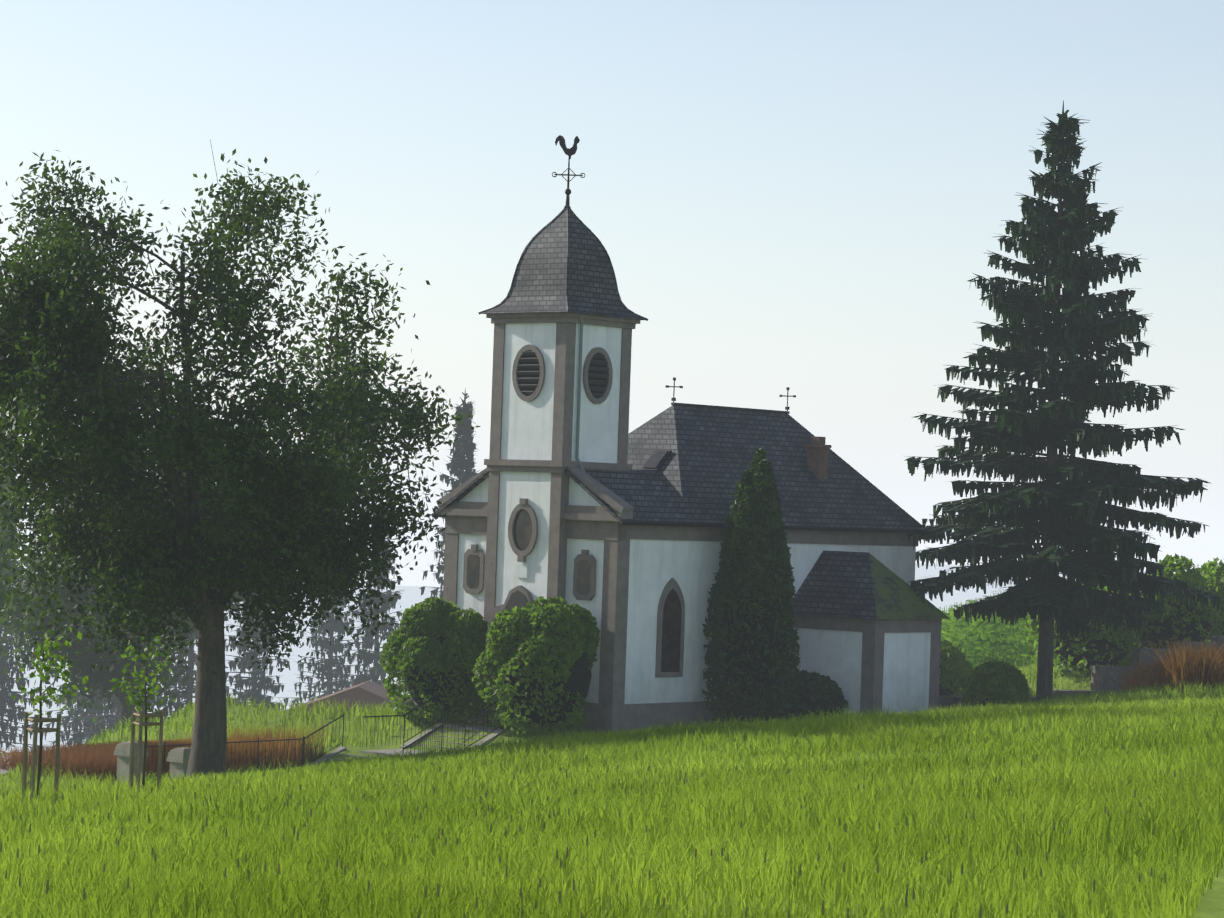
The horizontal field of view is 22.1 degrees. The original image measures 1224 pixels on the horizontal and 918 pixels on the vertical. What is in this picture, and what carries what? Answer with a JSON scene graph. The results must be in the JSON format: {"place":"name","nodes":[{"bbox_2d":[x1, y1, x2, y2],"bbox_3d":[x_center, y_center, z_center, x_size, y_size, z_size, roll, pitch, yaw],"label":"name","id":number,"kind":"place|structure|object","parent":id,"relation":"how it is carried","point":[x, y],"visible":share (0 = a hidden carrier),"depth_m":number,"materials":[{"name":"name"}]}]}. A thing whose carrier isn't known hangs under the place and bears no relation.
{"place":"outdoors","nodes":[
{"label":"outdoors","id":0,"kind":"place"},
{"bbox_2d":[0,753,31,774],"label":"lane gravel","id":1,"kind":"structure","parent":0,"point":[4,770],"depth_m":85.83,"materials":[{"name":"grey gravel"}]},
{"bbox_2d":[288,680,417,715],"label":"shed roof","id":2,"kind":"structure","parent":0,"point":[370,692],"depth_m":147.00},
{"bbox_2d":[0,563,1223,917],"bbox_3d":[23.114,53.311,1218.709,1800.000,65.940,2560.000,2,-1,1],"label":"terrain","id":3,"kind":"structure","parent":0,"point":[1210,905],"depth_m":103.84,"materials":[{"name":"green plant"}]},
{"bbox_2d":[0,524,44,752],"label":"conifer trunk and branches","id":4,"kind":"object","parent":3,"relation":"on","point":[1,732],"visible":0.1,"depth_m":163.53,"materials":[{"name":"green plant"}]},
{"bbox_2d":[0,438,53,751],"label":"conifer needles","id":5,"kind":"object","parent":4,"relation":"on","point":[9,686],"visible":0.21,"depth_m":163.15,"materials":[{"name":"green plant"}]},
{"bbox_2d":[0,469,50,624],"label":"conifer tree","id":6,"kind":"object","parent":3,"relation":"on","point":[2,568],"visible":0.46,"depth_m":112.81,"materials":[{"name":"green plant"}]},
{"bbox_2d":[22,712,60,806],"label":"tree stakes","id":7,"kind":"object","parent":3,"relation":"on","point":[35,729],"visible":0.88,"depth_m":49.88,"materials":[{"name":"brown wood"}]},
{"bbox_2d":[11,617,87,799],"bbox_3d":[-9.027,4.175,49.896,1.388,3.327,1.527,2,-1,1],"label":"young tree","id":8,"kind":"object","parent":3,"relation":"on","point":[56,646],"depth_m":49.79,"materials":[{"name":"green plant"}]},
{"bbox_2d":[32,675,114,744],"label":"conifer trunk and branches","id":9,"kind":"object","parent":3,"relation":"on","point":[89,714],"visible":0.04,"depth_m":171.95,"materials":[{"name":"green plant"}]},
{"bbox_2d":[30,612,114,745],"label":"conifer needles","id":10,"kind":"object","parent":9,"relation":"on","point":[77,712],"depth_m":171.54,"materials":[{"name":"green plant"}]},
{"bbox_2d":[17,587,168,727],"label":"tree trunk and limbs","id":11,"kind":"object","parent":3,"relation":"on","point":[124,708],"visible":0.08,"depth_m":127.86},
{"bbox_2d":[67,685,168,742],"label":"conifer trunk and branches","id":12,"kind":"object","parent":3,"relation":"on","point":[117,711],"depth_m":163.95,"materials":[{"name":"green plant"}]},
{"bbox_2d":[60,658,182,744],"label":"conifer needles","id":13,"kind":"object","parent":12,"relation":"on","point":[85,724],"visible":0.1,"depth_m":163.78,"materials":[{"name":"green plant"}]},
{"bbox_2d":[0,461,262,722],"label":"conifer tree","id":14,"kind":"object","parent":3,"relation":"on","point":[81,665],"visible":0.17,"depth_m":126.60,"materials":[{"name":"green plant"}]},
{"bbox_2d":[110,636,176,788],"bbox_3d":[-8.566,4.771,56.849,1.220,3.110,1.432,2,-1,1],"label":"young tree","id":15,"kind":"object","parent":3,"relation":"on","point":[141,690],"depth_m":56.84,"materials":[{"name":"green plant"}]},
{"bbox_2d":[129,708,163,791],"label":"tree stakes","id":16,"kind":"object","parent":3,"relation":"on","point":[140,723],"visible":0.9,"depth_m":56.87,"materials":[{"name":"brown wood"}]},
{"bbox_2d":[114,741,190,784],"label":"stone gate pillars","id":17,"kind":"structure","parent":3,"relation":"on","point":[177,759],"depth_m":81.64,"materials":[{"name":"grey stone"}]},
{"bbox_2d":[0,722,328,782],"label":"dry weeds","id":18,"kind":"object","parent":3,"relation":"on","point":[102,757],"visible":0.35,"depth_m":86.28,"materials":[{"name":"brown plant"}]},
{"bbox_2d":[162,623,237,717],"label":"conifer trunk and branches","id":19,"kind":"object","parent":3,"relation":"on","point":[189,688],"depth_m":160.49,"materials":[{"name":"green plant"}]},
{"bbox_2d":[143,404,243,720],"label":"conifer needles","id":20,"kind":"object","parent":19,"relation":"on","point":[191,661],"visible":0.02,"depth_m":159.98,"materials":[{"name":"green plant"}]},
{"bbox_2d":[0,140,427,777],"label":"ash tree trunk and limbs","id":21,"kind":"object","parent":3,"relation":"on","point":[208,738],"visible":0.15,"depth_m":78.43,"materials":[{"name":"brown plant"}]},
{"bbox_2d":[0,149,480,680],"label":"tree foliage","id":22,"kind":"object","parent":21,"relation":"attached to","point":[26,385],"visible":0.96,"depth_m":77.02,"materials":[{"name":"green plant"}]},
{"bbox_2d":[226,594,283,709],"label":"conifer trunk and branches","id":23,"kind":"object","parent":3,"relation":"on","point":[253,668],"visible":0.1,"depth_m":164.90,"materials":[{"name":"green plant"}]},
{"bbox_2d":[225,589,289,710],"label":"conifer needles","id":24,"kind":"object","parent":23,"relation":"on","point":[244,665],"visible":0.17,"depth_m":164.45,"materials":[{"name":"green plant"}]},
{"bbox_2d":[279,599,353,703],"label":"conifer trunk and branches","id":25,"kind":"object","parent":3,"relation":"on","point":[331,655],"visible":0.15,"depth_m":173.46,"materials":[{"name":"green plant"}]},
{"bbox_2d":[276,578,366,705],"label":"conifer needles","id":26,"kind":"object","parent":25,"relation":"on","point":[335,647],"visible":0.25,"depth_m":173.07,"materials":[{"name":"green plant"}]},
{"bbox_2d":[147,690,501,776],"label":"steps iron railings","id":27,"kind":"object","parent":3,"relation":"on","point":[404,715],"visible":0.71,"depth_m":87.97,"materials":[{"name":"black metal"}]},
{"bbox_2d":[348,553,399,685],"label":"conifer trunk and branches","id":28,"kind":"object","parent":3,"relation":"on","point":[375,662],"visible":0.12,"depth_m":168.17,"materials":[{"name":"green plant"}]},
{"bbox_2d":[336,503,403,690],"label":"conifer needles","id":29,"kind":"object","parent":28,"relation":"on","point":[368,641],"visible":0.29,"depth_m":167.85,"materials":[{"name":"green plant"}]},
{"bbox_2d":[309,723,515,765],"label":"stone steps","id":30,"kind":"structure","parent":3,"relation":"on","point":[488,738],"depth_m":89.22,"materials":[{"name":"grey stone"}]},
{"bbox_2d":[380,596,495,723],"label":"entrance shrub","id":31,"kind":"object","parent":3,"relation":"on","point":[432,615],"depth_m":91.36,"materials":[{"name":"green plant"}]},
{"bbox_2d":[425,398,474,588],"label":"conifer trunk and branches","id":32,"kind":"object","parent":3,"relation":"on","point":[449,491],"visible":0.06,"depth_m":163.76,"materials":[{"name":"green plant"}]},
{"bbox_2d":[411,390,479,698],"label":"conifer needles","id":33,"kind":"object","parent":32,"relation":"on","point":[461,446],"visible":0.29,"depth_m":163.51,"materials":[{"name":"green plant"}]},
{"bbox_2d":[471,596,599,738],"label":"entrance shrub","id":34,"kind":"object","parent":3,"relation":"on","point":[576,623],"depth_m":88.41,"materials":[{"name":"green plant"}]},
{"bbox_2d":[0,713,1211,917],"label":"grass seed heads","id":35,"kind":"object","parent":3,"relation":"on","point":[420,828],"depth_m":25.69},
{"bbox_2d":[0,659,1223,917],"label":"grass blades","id":36,"kind":"object","parent":3,"relation":"on","point":[692,805],"visible":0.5,"depth_m":33.65,"materials":[{"name":"green plant"}]},
{"bbox_2d":[701,446,801,724],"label":"thuja","id":37,"kind":"object","parent":3,"relation":"on","point":[756,487],"depth_m":91.51,"materials":[{"name":"green plant"}]},
{"bbox_2d":[758,670,848,721],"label":"dark shrub","id":38,"kind":"object","parent":3,"relation":"on","point":[833,696],"depth_m":92.86,"materials":[{"name":"green plant"}]},
{"bbox_2d":[939,638,974,695],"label":"hedge shrub","id":39,"kind":"object","parent":3,"relation":"on","point":[958,672],"depth_m":102.65,"materials":[{"name":"green plant"}]},
{"bbox_2d":[961,660,1030,707],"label":"bush","id":40,"kind":"object","parent":3,"relation":"on","point":[1006,675],"depth_m":95.91,"materials":[{"name":"green plant"}]},
{"bbox_2d":[913,113,1198,701],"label":"spruce tree trunk and branches","id":41,"kind":"object","parent":3,"relation":"on","point":[1044,686],"visible":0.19,"depth_m":98.70,"materials":[{"name":"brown plant"}]},
{"bbox_2d":[905,100,1223,639],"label":"spruce needles","id":42,"kind":"object","parent":41,"relation":"on","point":[1074,537],"visible":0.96,"depth_m":98.12,"materials":[{"name":"green plant"}]},
{"bbox_2d":[938,564,1223,670],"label":"corn field leaves","id":43,"kind":"object","parent":3,"relation":"on","point":[959,626],"visible":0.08,"depth_m":113.79,"materials":[{"name":"green plant"}]},
{"bbox_2d":[939,635,1223,710],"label":"stone wall","id":44,"kind":"structure","parent":3,"relation":"on","point":[1100,680],"depth_m":100.06,"materials":[{"name":"grey stone"}]},
{"bbox_2d":[1025,584,1149,676],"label":"hedge shrub","id":45,"kind":"object","parent":3,"relation":"on","point":[1120,634],"depth_m":101.94,"materials":[{"name":"green plant"}]},
{"bbox_2d":[1099,637,1223,692],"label":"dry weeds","id":46,"kind":"object","parent":3,"relation":"on","point":[1203,664],"visible":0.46,"depth_m":89.37,"materials":[{"name":"brown plant"}]},
{"bbox_2d":[1130,553,1223,648],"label":"tree","id":47,"kind":"object","parent":3,"relation":"on","point":[1192,576],"depth_m":102.88,"materials":[{"name":"green plant"}]},
{"bbox_2d":[1199,557,1223,641],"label":"tree","id":48,"kind":"object","parent":3,"relation":"on","point":[1216,579],"depth_m":104.96,"materials":[{"name":"green plant"}]},
{"bbox_2d":[0,0,1223,586],"label":"sky","id":49,"kind":"structure","parent":0,"point":[806,197],"materials":[{"name":"blue"}]},
{"bbox_2d":[456,323,930,714],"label":"church walls","id":50,"kind":"structure","parent":0,"point":[689,567],"depth_m":92.08,"materials":[{"name":"white paint"}]},
{"bbox_2d":[498,350,606,726],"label":"dark chapel openings","id":51,"kind":"object","parent":50,"relation":"in","point":[535,356],"visible":0.06,"depth_m":91.83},
{"bbox_2d":[502,351,608,612],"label":"chapel louvres","id":52,"kind":"object","parent":50,"relation":"in","point":[517,598],"visible":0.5,"depth_m":91.73,"materials":[{"name":"brown wood"}]},
{"bbox_2d":[575,313,584,470],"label":"chapel downpipe","id":53,"kind":"object","parent":50,"relation":"attached to","point":[579,393],"visible":0.85,"depth_m":91.15,"materials":[{"name":"metal"}]},
{"bbox_2d":[480,208,683,515],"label":"roof","id":54,"kind":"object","parent":50,"relation":"on","point":[540,281],"visible":0.52,"depth_m":92.50,"materials":[{"name":"grey tile"}]},
{"bbox_2d":[466,450,785,671],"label":"windows","id":55,"kind":"structure","parent":50,"relation":"in","point":[671,639],"depth_m":91.55,"materials":[{"name":"black glass"}]},
{"bbox_2d":[436,205,923,618],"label":"roof","id":56,"kind":"structure","parent":50,"relation":"on","point":[717,445],"depth_m":95.57,"materials":[{"name":"grey tile"}]},
{"bbox_2d":[431,135,924,533],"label":"metal roof fittings","id":57,"kind":"object","parent":56,"relation":"attached to","point":[571,151],"visible":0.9,"depth_m":92.93,"materials":[{"name":"black metal"}]},
{"bbox_2d":[804,436,831,479],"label":"chimney","id":58,"kind":"object","parent":56,"relation":"on","point":[817,453],"visible":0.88,"depth_m":98.95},
{"bbox_2d":[869,553,949,618],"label":"mossy roof section","id":59,"kind":"object","parent":56,"relation":"on","point":[896,596],"visible":1,"depth_m":95.07,"materials":[{"name":"green plant"}]},
{"bbox_2d":[436,312,941,732],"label":"stone trim","id":60,"kind":"structure","parent":50,"relation":"attached to","point":[610,710],"depth_m":91.61,"materials":[{"name":"brown stone"}]}
]}

